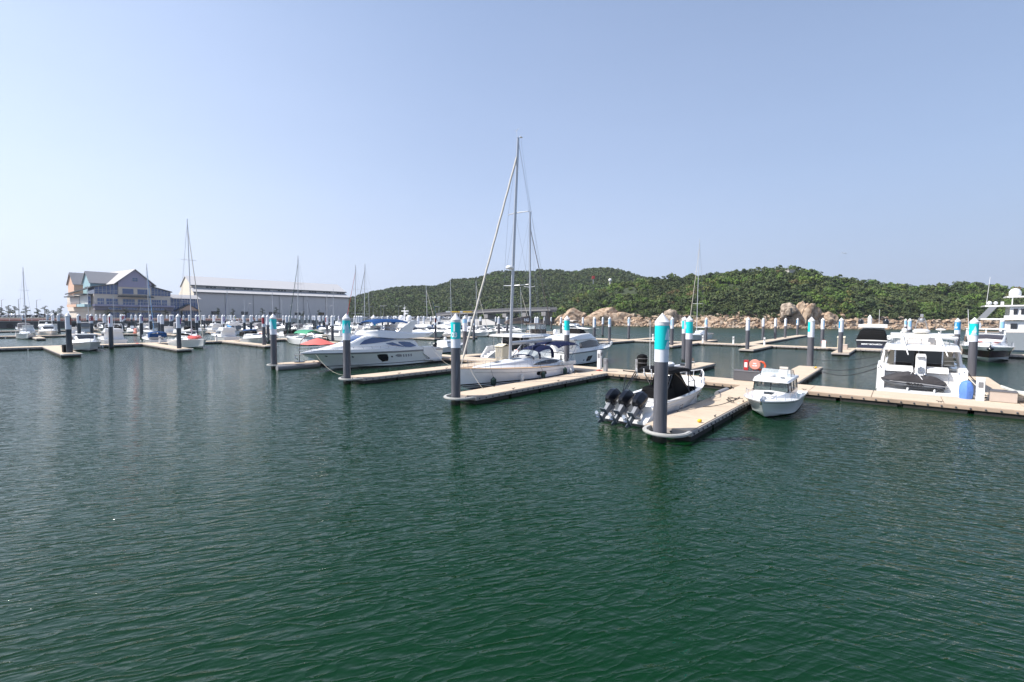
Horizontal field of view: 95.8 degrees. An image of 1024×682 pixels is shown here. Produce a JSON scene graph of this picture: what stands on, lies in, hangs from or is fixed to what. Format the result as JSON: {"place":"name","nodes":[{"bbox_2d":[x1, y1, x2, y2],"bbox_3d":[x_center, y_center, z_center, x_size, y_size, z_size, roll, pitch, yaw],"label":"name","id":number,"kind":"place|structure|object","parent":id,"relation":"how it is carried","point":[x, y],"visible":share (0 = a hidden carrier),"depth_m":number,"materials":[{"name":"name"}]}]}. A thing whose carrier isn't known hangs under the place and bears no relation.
{"place":"outdoors","nodes":[
{"label":"outdoors","id":0,"kind":"place"},
{"bbox_2d":[64,269,200,317],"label":"waterfront building","id":1,"kind":"structure","parent":0,"point":[127,289],"depth_m":245.37,"materials":[{"name":"stone"}]},
{"bbox_2d":[0,315,533,323],"bbox_3d":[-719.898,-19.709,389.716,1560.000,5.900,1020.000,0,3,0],"label":"ground","id":2,"kind":"structure","parent":0,"point":[532,320],"depth_m":201.90,"materials":[{"name":"concrete"}]},
{"bbox_2d":[0,318,295,328],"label":"quay wall","id":3,"kind":"structure","parent":2,"relation":"on","point":[8,323],"depth_m":196.22,"materials":[{"name":"concrete"}]},
{"bbox_2d":[179,276,349,317],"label":"warehouse","id":4,"kind":"structure","parent":2,"relation":"on","point":[255,295],"depth_m":332.58,"materials":[{"name":"grey"}]},
{"bbox_2d":[291,318,505,325],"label":"retaining wall","id":5,"kind":"structure","parent":2,"relation":"on","point":[296,320],"depth_m":271.69,"materials":[{"name":"concrete"}]},
{"bbox_2d":[376,319,497,325],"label":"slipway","id":6,"kind":"structure","parent":2,"relation":"on","point":[488,322],"depth_m":314.47,"materials":[{"name":"concrete"}]},
{"bbox_2d":[436,307,556,324],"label":"bridge","id":7,"kind":"structure","parent":2,"relation":"on","point":[489,313],"depth_m":353.11,"materials":[{"name":"concrete"}]},
{"bbox_2d":[349,267,646,318],"bbox_3d":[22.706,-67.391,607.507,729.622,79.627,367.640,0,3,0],"label":"hill","id":8,"kind":"structure","parent":0,"point":[462,289],"depth_m":547.11,"materials":[{"name":"plant"}]},
{"bbox_2d":[0,324,1023,681],"bbox_3d":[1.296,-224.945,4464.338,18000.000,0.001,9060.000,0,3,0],"label":"water","id":9,"kind":"structure","parent":0,"point":[216,512],"depth_m":12.04,"materials":[{"name":"green liquid"}]},
{"bbox_2d":[15,267,35,338],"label":"sailing boat","id":10,"kind":"object","parent":9,"relation":"on","point":[26,334],"visible":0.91,"depth_m":103.59,"materials":[{"name":"white plastic"}]},
{"bbox_2d":[19,325,34,332],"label":"cabin cruiser","id":11,"kind":"object","parent":9,"relation":"on","point":[30,328],"visible":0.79,"depth_m":135.11,"materials":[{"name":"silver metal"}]},
{"bbox_2d":[36,320,59,334],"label":"cabin cruiser","id":12,"kind":"object","parent":9,"relation":"on","point":[46,328],"visible":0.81,"depth_m":114.43,"materials":[{"name":"white plastic"}]},
{"bbox_2d":[43,346,82,357],"bbox_3d":[-63.778,1.686,65.448,21.348,0.850,2.150,3,4,40],"label":"finger pontoon","id":13,"kind":"object","parent":9,"relation":"on","point":[56,351],"visible":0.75,"depth_m":61.12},
{"bbox_2d":[65,313,72,352],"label":"mooring pile","id":14,"kind":"object","parent":9,"relation":"in","point":[68,328],"visible":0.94,"depth_m":60.63,"materials":[{"name":"plastic"}]},
{"bbox_2d":[76,314,80,333],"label":"mooring pile","id":15,"kind":"object","parent":9,"relation":"in","point":[78,316],"visible":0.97,"depth_m":105.25,"materials":[{"name":"stone"}]},
{"bbox_2d":[76,322,89,331],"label":"cabin cruiser","id":16,"kind":"object","parent":9,"relation":"on","point":[85,326],"visible":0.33,"depth_m":143.92,"materials":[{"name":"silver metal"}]},
{"bbox_2d":[72,333,103,350],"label":"cabin cruiser","id":17,"kind":"object","parent":9,"relation":"on","point":[85,342],"visible":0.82,"depth_m":70.26,"materials":[{"name":"white plastic"}]},
{"bbox_2d":[108,314,113,348],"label":"mooring pile","id":18,"kind":"object","parent":9,"relation":"in","point":[110,330],"visible":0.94,"depth_m":74.30,"materials":[{"name":"plastic"}]},
{"bbox_2d":[98,324,126,343],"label":"cabin cruiser","id":19,"kind":"object","parent":9,"relation":"on","point":[118,337],"visible":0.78,"depth_m":82.04,"materials":[{"name":"white plastic"}]},
{"bbox_2d":[139,314,142,337],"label":"mooring pile","id":20,"kind":"object","parent":9,"relation":"in","point":[141,324],"visible":0.93,"depth_m":109.14,"materials":[{"name":"stone"}]},
{"bbox_2d":[137,264,156,336],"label":"sailing boat","id":21,"kind":"object","parent":9,"relation":"on","point":[146,330],"visible":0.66,"depth_m":118.01,"materials":[{"name":"white plastic"}]},
{"bbox_2d":[140,331,166,342],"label":"cabin cruiser","id":22,"kind":"object","parent":9,"relation":"on","point":[149,337],"visible":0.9,"depth_m":86.08,"materials":[{"name":"white plastic"}]},
{"bbox_2d":[0,330,315,338],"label":"floating walkway","id":23,"kind":"structure","parent":9,"relation":"on","point":[45,336],"depth_m":111.20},
{"bbox_2d":[142,343,192,351],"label":"finger pontoon","id":24,"kind":"object","parent":9,"relation":"on","point":[171,348],"visible":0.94,"depth_m":72.82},
{"bbox_2d":[176,314,181,347],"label":"mooring pile","id":25,"kind":"object","parent":9,"relation":"in","point":[178,328],"visible":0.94,"depth_m":69.54,"materials":[{"name":"stone"}]},
{"bbox_2d":[167,219,206,347],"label":"sailing boat","id":26,"kind":"object","parent":9,"relation":"on","point":[188,340],"visible":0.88,"depth_m":78.75,"materials":[{"name":"white plastic"}]},
{"bbox_2d":[205,321,220,331],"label":"cabin cruiser","id":27,"kind":"object","parent":9,"relation":"on","point":[215,326],"visible":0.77,"depth_m":142.19,"materials":[{"name":"white plastic"}]},
{"bbox_2d":[211,323,239,339],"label":"cabin cruiser","id":28,"kind":"object","parent":9,"relation":"on","point":[224,333],"visible":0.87,"depth_m":96.01,"materials":[{"name":"white plastic"}]},
{"bbox_2d":[221,341,277,347],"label":"finger pontoon","id":29,"kind":"object","parent":9,"relation":"on","point":[249,344],"visible":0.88,"depth_m":83.12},
{"bbox_2d":[239,331,267,343],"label":"cabin cruiser","id":30,"kind":"object","parent":9,"relation":"on","point":[252,336],"visible":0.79,"depth_m":90.13,"materials":[{"name":"white plastic"}]},
{"bbox_2d":[262,314,265,344],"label":"mooring pile","id":31,"kind":"object","parent":9,"relation":"in","point":[263,329],"visible":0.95,"depth_m":79.06,"materials":[{"name":"stone"}]},
{"bbox_2d":[0,331,528,351],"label":"floating walkway","id":32,"kind":"structure","parent":9,"relation":"on","point":[24,348],"depth_m":78.31,"materials":[{"name":"concrete"}]},
{"bbox_2d":[269,314,276,368],"bbox_3d":[-24.617,0.536,47.774,0.660,6.720,0.660,0,3,0],"label":"mooring pile","id":33,"kind":"object","parent":9,"relation":"in","point":[273,332],"visible":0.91,"depth_m":47.53,"materials":[{"name":"stone"}]},
{"bbox_2d":[277,329,297,338],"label":"cabin cruiser","id":34,"kind":"object","parent":9,"relation":"on","point":[282,334],"visible":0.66,"depth_m":104.92,"materials":[{"name":"white plastic"}]},
{"bbox_2d":[266,360,324,365],"bbox_3d":[-19.391,2.527,54.124,2.335,0.850,17.655,3,4,40],"label":"finger pontoon","id":35,"kind":"object","parent":9,"relation":"on","point":[290,363],"visible":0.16,"depth_m":49.36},
{"bbox_2d":[276,362,319,370],"bbox_3d":[-22.247,2.689,48.235,0.600,0.585,4.400,3,4,40],"label":"pontoon bumper","id":36,"kind":"object","parent":35,"relation":"attached to","point":[295,366],"visible":0.84,"depth_m":47.89,"materials":[{"name":"grey rubber"}]},
{"bbox_2d":[294,335,334,362],"bbox_3d":[-21.179,0.819,50.148,3.481,2.940,3.759,3,4,41],"label":"parasol","id":37,"kind":"object","parent":35,"relation":"on","point":[317,341],"visible":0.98,"depth_m":49.51,"materials":[{"name":"red fabric"}]},
{"bbox_2d":[286,259,320,345],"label":"sailing boat","id":38,"kind":"object","parent":9,"relation":"on","point":[294,340],"visible":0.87,"depth_m":88.53,"materials":[{"name":"white plastic"}]},
{"bbox_2d":[324,323,352,340],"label":"cabin cruiser","id":39,"kind":"object","parent":9,"relation":"on","point":[338,333],"visible":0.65,"depth_m":102.12,"materials":[{"name":"white plastic"}]},
{"bbox_2d":[342,314,350,383],"bbox_3d":[-13.439,1.125,37.621,0.660,6.720,0.660,0,3,0],"label":"mooring pile","id":40,"kind":"object","parent":9,"relation":"in","point":[346,326],"visible":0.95,"depth_m":37.38,"materials":[{"name":"stone"}]},
{"bbox_2d":[347,265,365,335],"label":"sailing boat","id":41,"kind":"object","parent":9,"relation":"on","point":[355,298],"visible":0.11,"depth_m":103.50,"materials":[{"name":"white plastic"}]},
{"bbox_2d":[352,267,380,333],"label":"sailing boat","id":42,"kind":"object","parent":9,"relation":"on","point":[364,300],"visible":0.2,"depth_m":98.51,"materials":[{"name":"white plastic"}]},
{"bbox_2d":[294,305,442,368],"bbox_3d":[-15.283,-0.461,51.841,4.800,7.400,18.302,3,4,40],"label":"flybridge yacht","id":43,"kind":"object","parent":9,"relation":"on","point":[387,345],"visible":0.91,"depth_m":50.65,"materials":[{"name":"white plastic"}]},
{"bbox_2d":[360,338,395,344],"bbox_3d":[-15.734,-0.107,51.323,3.499,0.700,4.500,3,4,40],"label":"side window","id":44,"kind":"structure","parent":43,"relation":"in","point":[371,340],"depth_m":49.95,"materials":[{"name":"blue glass"}]},
{"bbox_2d":[338,362,489,383],"bbox_3d":[-7.943,3.108,44.138,2.335,0.850,18.255,3,4,40],"label":"finger pontoon","id":45,"kind":"object","parent":9,"relation":"on","point":[391,376],"visible":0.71,"depth_m":40.96,"materials":[{"name":"concrete"}]},
{"bbox_2d":[415,323,444,337],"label":"cabin cruiser","id":46,"kind":"object","parent":9,"relation":"on","point":[425,327],"visible":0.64,"depth_m":121.01,"materials":[{"name":"white plastic"}]},
{"bbox_2d":[433,337,462,352],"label":"cabin cruiser","id":47,"kind":"object","parent":9,"relation":"on","point":[445,344],"visible":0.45,"depth_m":70.73,"materials":[{"name":"white plastic"}]},
{"bbox_2d":[437,279,462,337],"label":"sailing boat","id":48,"kind":"object","parent":9,"relation":"on","point":[445,333],"visible":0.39,"depth_m":121.61,"materials":[{"name":"white plastic"}]},
{"bbox_2d":[451,313,460,404],"bbox_3d":[-3.535,1.624,29.059,0.660,6.720,0.660,0,3,0],"label":"mooring pile","id":49,"kind":"object","parent":9,"relation":"in","point":[455,349],"visible":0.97,"depth_m":28.80,"materials":[{"name":"stone"}]},
{"bbox_2d":[462,316,466,354],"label":"mooring pile","id":50,"kind":"object","parent":9,"relation":"in","point":[464,318],"visible":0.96,"depth_m":62.60,"materials":[{"name":"stone"}]},
{"bbox_2d":[467,283,488,336],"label":"sailing boat","id":51,"kind":"object","parent":9,"relation":"on","point":[480,334],"visible":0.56,"depth_m":129.48,"materials":[{"name":"white plastic"}]},
{"bbox_2d":[481,207,553,358],"bbox_3d":[2.553,-7.352,60.254,7.050,20.301,12.200,3,4,40],"label":"catamaran","id":52,"kind":"object","parent":9,"relation":"on","point":[489,351],"visible":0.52,"depth_m":58.72,"materials":[{"name":"white plastic"}]},
{"bbox_2d":[503,337,528,350],"bbox_3d":[0.493,0.375,58.248,4.400,1.650,0.070,3,4,40],"label":"saloon door","id":53,"kind":"structure","parent":52,"relation":"in","point":[505,339],"depth_m":58.15,"materials":[{"name":"grey glass"}]},
{"bbox_2d":[460,130,579,388],"bbox_3d":[0.729,-6.785,38.751,4.736,21.264,14.700,3,4,40],"label":"sailing yacht","id":54,"kind":"object","parent":9,"relation":"on","point":[517,368],"visible":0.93,"depth_m":38.03,"materials":[{"name":"white plastic"}]},
{"bbox_2d":[443,371,607,403],"bbox_3d":[1.948,3.600,35.716,2.335,0.850,18.455,3,4,40],"label":"finger pontoon","id":55,"kind":"object","parent":9,"relation":"on","point":[483,395],"visible":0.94,"depth_m":33.53,"materials":[{"name":"concrete"}]},
{"bbox_2d":[564,316,569,360],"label":"mooring pile","id":56,"kind":"object","parent":9,"relation":"in","point":[566,329],"visible":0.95,"depth_m":51.10,"materials":[{"name":"stone"}]},
{"bbox_2d":[541,328,612,364],"bbox_3d":[8.967,0.740,57.476,4.238,4.700,14.620,3,4,40],"label":"motor yacht","id":57,"kind":"object","parent":9,"relation":"on","point":[589,344],"visible":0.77,"depth_m":54.20,"materials":[{"name":"white plastic"}]},
{"bbox_2d":[579,340,599,347],"bbox_3d":[8.257,0.230,56.598,3.671,0.900,5.600,3,4,40],"label":"side window","id":58,"kind":"structure","parent":57,"relation":"in","point":[589,343],"depth_m":55.08,"materials":[{"name":"grey glass"}]},
{"bbox_2d":[555,320,598,333],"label":"motor yacht","id":59,"kind":"object","parent":9,"relation":"on","point":[577,325],"visible":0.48,"depth_m":152.41,"materials":[{"name":"white plastic"}]},
{"bbox_2d":[599,340,633,344],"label":"finger pontoon","id":60,"kind":"object","parent":9,"relation":"on","point":[621,341],"visible":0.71,"depth_m":98.08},
{"bbox_2d":[595,362,704,427],"bbox_3d":[8.958,1.656,27.118,3.310,5.800,11.935,3,4,43],"label":"console boat","id":61,"kind":"object","parent":9,"relation":"on","point":[629,407],"visible":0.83,"depth_m":25.03,"materials":[{"name":"white plastic"}]},
{"bbox_2d":[653,313,669,442],"bbox_3d":[6.613,2.121,20.553,0.660,6.720,0.660,0,3,0],"label":"mooring pile","id":62,"kind":"object","parent":9,"relation":"in","point":[661,342],"visible":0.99,"depth_m":20.30,"materials":[{"name":"metal"}]},
{"bbox_2d":[670,317,673,344],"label":"mooring pile","id":63,"kind":"object","parent":9,"relation":"in","point":[672,331],"visible":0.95,"depth_m":85.19,"materials":[{"name":"stone"}]},
{"bbox_2d":[681,317,686,361],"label":"mooring pile","id":64,"kind":"object","parent":9,"relation":"in","point":[683,337],"visible":0.78,"depth_m":58.34,"materials":[{"name":"stone"}]},
{"bbox_2d":[685,316,692,374],"bbox_3d":[16.232,1.045,42.482,0.660,6.720,0.660,0,3,0],"label":"mooring pile","id":65,"kind":"object","parent":9,"relation":"in","point":[689,338],"visible":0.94,"depth_m":42.21,"materials":[{"name":"stone"}]},
{"bbox_2d":[642,385,752,441],"bbox_3d":[12.134,4.099,27.178,2.335,0.850,18.455,3,4,40],"label":"finger pontoon","id":66,"kind":"object","parent":9,"relation":"on","point":[683,424],"visible":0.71,"depth_m":24.02,"materials":[{"name":"concrete"}]},
{"bbox_2d":[680,362,715,374],"bbox_3d":[17.901,3.093,47.319,2.035,0.850,12.950,3,4,40],"label":"finger pontoon","id":67,"kind":"object","parent":9,"relation":"on","point":[702,365],"visible":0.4,"depth_m":49.27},
{"bbox_2d":[690,239,713,339],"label":"sailing boat","id":68,"kind":"object","parent":9,"relation":"on","point":[697,334],"visible":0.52,"depth_m":116.49,"materials":[{"name":"white plastic"}]},
{"bbox_2d":[439,354,1023,418],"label":"floating walkway","id":69,"kind":"structure","parent":9,"relation":"on","point":[961,405],"depth_m":30.37,"materials":[{"name":"concrete"}]},
{"bbox_2d":[494,343,508,360],"bbox_3d":[-1.049,1.306,51.790,1.160,2.030,1.460,3,4,40],"label":"storage cabinet","id":70,"kind":"object","parent":69,"relation":"on","point":[504,352],"visible":0.69,"depth_m":51.38,"materials":[{"name":"white plastic"}]},
{"bbox_2d":[597,350,601,368],"bbox_3d":[8.594,1.806,45.409,0.381,1.800,0.381,3,4,40],"label":"utility pedestal","id":71,"kind":"object","parent":69,"relation":"on","point":[599,359],"visible":1,"depth_m":45.28,"materials":[{"name":"white plastic"}]},
{"bbox_2d":[637,354,647,368],"bbox_3d":[12.088,2.031,42.891,0.965,1.650,1.005,3,4,40],"label":"covered bundle","id":72,"kind":"object","parent":69,"relation":"on","point":[642,360],"visible":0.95,"depth_m":42.55,"materials":[{"name":"black fabric"}]},
{"bbox_2d":[733,369,761,380],"bbox_3d":[18.957,2.757,37.265,1.960,0.820,0.760,3,4,40],"label":"dock box","id":73,"kind":"object","parent":69,"relation":"on","point":[744,375],"visible":0.86,"depth_m":37.04,"materials":[{"name":"plastic"}]},
{"bbox_2d":[744,359,760,370],"bbox_3d":[19.200,1.901,36.951,1.201,0.885,0.320,3,4,40],"label":"fire hose reel","id":74,"kind":"object","parent":73,"relation":"on","point":[754,364],"visible":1,"depth_m":36.84,"materials":[{"name":"red plastic"}]},
{"bbox_2d":[959,380,972,398],"bbox_3d":[28.871,3.074,29.405,0.672,1.150,0.912,3,4,40],"label":"blue cover bag","id":75,"kind":"object","parent":69,"relation":"on","point":[965,389],"visible":1,"depth_m":29.14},
{"bbox_2d":[975,377,985,400],"bbox_3d":[29.106,2.985,28.746,0.403,1.400,0.403,3,4,40],"label":"utility pedestal","id":76,"kind":"object","parent":69,"relation":"on","point":[980,388],"visible":1,"depth_m":28.62,"materials":[{"name":"white plastic"}]},
{"bbox_2d":[988,389,1017,402],"bbox_3d":[29.999,3.349,28.274,1.210,0.690,0.680,3,4,40],"label":"dock box","id":77,"kind":"object","parent":69,"relation":"on","point":[998,395],"visible":1,"depth_m":28.07,"materials":[{"name":"plastic"}]},
{"bbox_2d":[745,317,749,348],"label":"mooring pile","id":78,"kind":"object","parent":9,"relation":"in","point":[747,340],"visible":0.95,"depth_m":75.28,"materials":[{"name":"stone"}]},
{"bbox_2d":[739,345,771,352],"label":"finger pontoon","id":79,"kind":"object","parent":9,"relation":"on","point":[752,349],"visible":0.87,"depth_m":77.78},
{"bbox_2d":[738,367,807,416],"bbox_3d":[15.892,3.083,28.163,3.102,2.989,8.413,3,4,39],"label":"pilothouse boat","id":80,"kind":"object","parent":9,"relation":"on","point":[774,394],"visible":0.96,"depth_m":26.48,"materials":[{"name":"white paint"}]},
{"bbox_2d":[740,335,807,343],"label":"floating walkway","id":81,"kind":"structure","parent":9,"relation":"on","point":[769,341],"depth_m":110.98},
{"bbox_2d":[788,366,822,383],"bbox_3d":[26.296,3.383,42.630,2.335,0.850,16.550,3,4,40],"label":"finger pontoon","id":82,"kind":"object","parent":9,"relation":"on","point":[806,373],"visible":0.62,"depth_m":43.41,"materials":[{"name":"concrete"}]},
{"bbox_2d":[596,338,1023,358],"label":"floating walkway","id":83,"kind":"structure","parent":9,"relation":"on","point":[1016,356],"depth_m":84.99,"materials":[{"name":"concrete"}]},
{"bbox_2d":[807,317,814,365],"bbox_3d":[31.634,0.797,49.002,0.660,6.720,0.660,0,3,0],"label":"mooring pile","id":84,"kind":"object","parent":9,"relation":"in","point":[810,342],"visible":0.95,"depth_m":48.76,"materials":[{"name":"stone"}]},
{"bbox_2d":[820,318,824,346],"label":"mooring pile","id":85,"kind":"object","parent":9,"relation":"in","point":[822,328],"visible":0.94,"depth_m":87.17,"materials":[{"name":"stone"}]},
{"bbox_2d":[838,318,843,352],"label":"mooring pile","id":86,"kind":"object","parent":9,"relation":"in","point":[840,335],"visible":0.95,"depth_m":68.64,"materials":[{"name":"stone"}]},
{"bbox_2d":[831,349,855,355],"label":"finger pontoon","id":87,"kind":"object","parent":9,"relation":"on","point":[847,352],"visible":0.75,"depth_m":69.21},
{"bbox_2d":[855,310,888,348],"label":"motor yacht","id":88,"kind":"object","parent":9,"relation":"on","point":[871,336],"visible":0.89,"depth_m":80.44,"materials":[{"name":"black"}]},
{"bbox_2d":[875,314,967,396],"bbox_3d":[33.898,1.050,38.634,4.880,6.510,17.870,3,4,40],"label":"flybridge yacht","id":89,"kind":"object","parent":9,"relation":"on","point":[923,352],"visible":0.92,"depth_m":33.47,"materials":[{"name":"white plastic"}]},
{"bbox_2d":[880,369,946,391],"bbox_3d":[28.192,2.666,32.559,3.520,1.523,1.220,3,4,40],"label":"inflatable dinghy","id":90,"kind":"object","parent":89,"relation":"on","point":[907,379],"visible":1,"depth_m":32.18,"materials":[{"name":"grey rubber"}]},
{"bbox_2d":[895,350,941,369],"bbox_3d":[30.416,1.591,34.651,2.580,1.840,0.080,3,4,40],"label":"saloon door","id":91,"kind":"structure","parent":89,"relation":"in","point":[934,359],"depth_m":34.73,"materials":[{"name":"black glass"}]},
{"bbox_2d":[953,318,960,360],"bbox_3d":[59.687,0.283,62.079,0.660,6.720,0.660,0,3,0],"label":"mooring pile","id":92,"kind":"object","parent":9,"relation":"in","point":[957,327],"visible":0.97,"depth_m":61.80,"materials":[{"name":"stone"}]},
{"bbox_2d":[967,317,979,376],"bbox_3d":[40.848,1.262,41.018,0.660,6.720,0.660,0,3,0],"label":"mooring pile","id":93,"kind":"object","parent":9,"relation":"in","point":[974,322],"visible":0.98,"depth_m":40.80,"materials":[{"name":"stone"}]},
{"bbox_2d":[960,314,1014,361],"bbox_3d":[65.434,-0.661,63.720,5.426,7.504,15.930,3,4,43],"label":"motor yacht","id":94,"kind":"object","parent":9,"relation":"on","point":[992,347],"visible":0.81,"depth_m":61.70,"materials":[{"name":"white plastic"}]},
{"bbox_2d":[968,376,1023,402],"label":"finger pontoon","id":95,"kind":"object","parent":9,"relation":"on","point":[990,384],"visible":0.21,"depth_m":35.24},
{"bbox_2d":[976,280,1023,351],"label":"superyacht","id":96,"kind":"object","parent":9,"relation":"on","point":[1013,318],"visible":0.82,"depth_m":81.20,"materials":[{"name":"white plastic"}]},
{"bbox_2d":[0,0,1023,314],"label":"sky","id":97,"kind":"structure","parent":0,"point":[333,137],"materials":[{"name":"blue"}]},
{"bbox_2d":[539,274,993,329],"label":"hill","id":98,"kind":"structure","parent":0,"point":[632,291],"depth_m":295.68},
{"bbox_2d":[555,308,586,324],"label":"rock outcrop","id":99,"kind":"object","parent":98,"relation":"on","point":[574,314],"visible":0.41,"depth_m":326.69,"materials":[{"name":"stone"}]},
{"bbox_2d":[581,307,618,324],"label":"rock outcrop","id":100,"kind":"object","parent":98,"relation":"on","point":[590,317],"visible":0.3,"depth_m":318.75,"materials":[{"name":"stone"}]},
{"bbox_2d":[599,312,631,325],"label":"rock outcrop","id":101,"kind":"object","parent":98,"relation":"on","point":[618,317],"visible":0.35,"depth_m":309.88,"materials":[{"name":"stone"}]},
{"bbox_2d":[663,309,682,322],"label":"rock outcrop","id":102,"kind":"object","parent":98,"relation":"on","point":[669,314],"visible":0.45,"depth_m":293.18,"materials":[{"name":"grey stone"}]},
{"bbox_2d":[700,316,719,326],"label":"rock outcrop","id":103,"kind":"object","parent":98,"relation":"on","point":[712,320],"visible":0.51,"depth_m":280.86,"materials":[{"name":"stone"}]},
{"bbox_2d":[553,311,998,329],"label":"shore rubble","id":104,"kind":"object","parent":98,"relation":"on","point":[733,324],"visible":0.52,"depth_m":260.97,"materials":[{"name":"stone"}]},
{"bbox_2d":[539,265,1023,320],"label":"hillside wood","id":105,"kind":"object","parent":98,"relation":"on","point":[831,294],"visible":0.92,"depth_m":293.19,"materials":[{"name":"green plant"}]},
{"bbox_2d":[780,302,798,318],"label":"rock outcrop","id":106,"kind":"object","parent":98,"relation":"on","point":[788,309],"visible":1,"depth_m":259.00,"materials":[{"name":"grey stone"}]},
{"bbox_2d":[792,301,821,325],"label":"rock outcrop","id":107,"kind":"object","parent":98,"relation":"on","point":[805,313],"visible":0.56,"depth_m":259.41,"materials":[{"name":"stone"}]},
{"bbox_2d":[820,312,838,325],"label":"rock outcrop","id":108,"kind":"object","parent":98,"relation":"on","point":[830,318],"visible":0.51,"depth_m":259.07,"materials":[{"name":"stone"}]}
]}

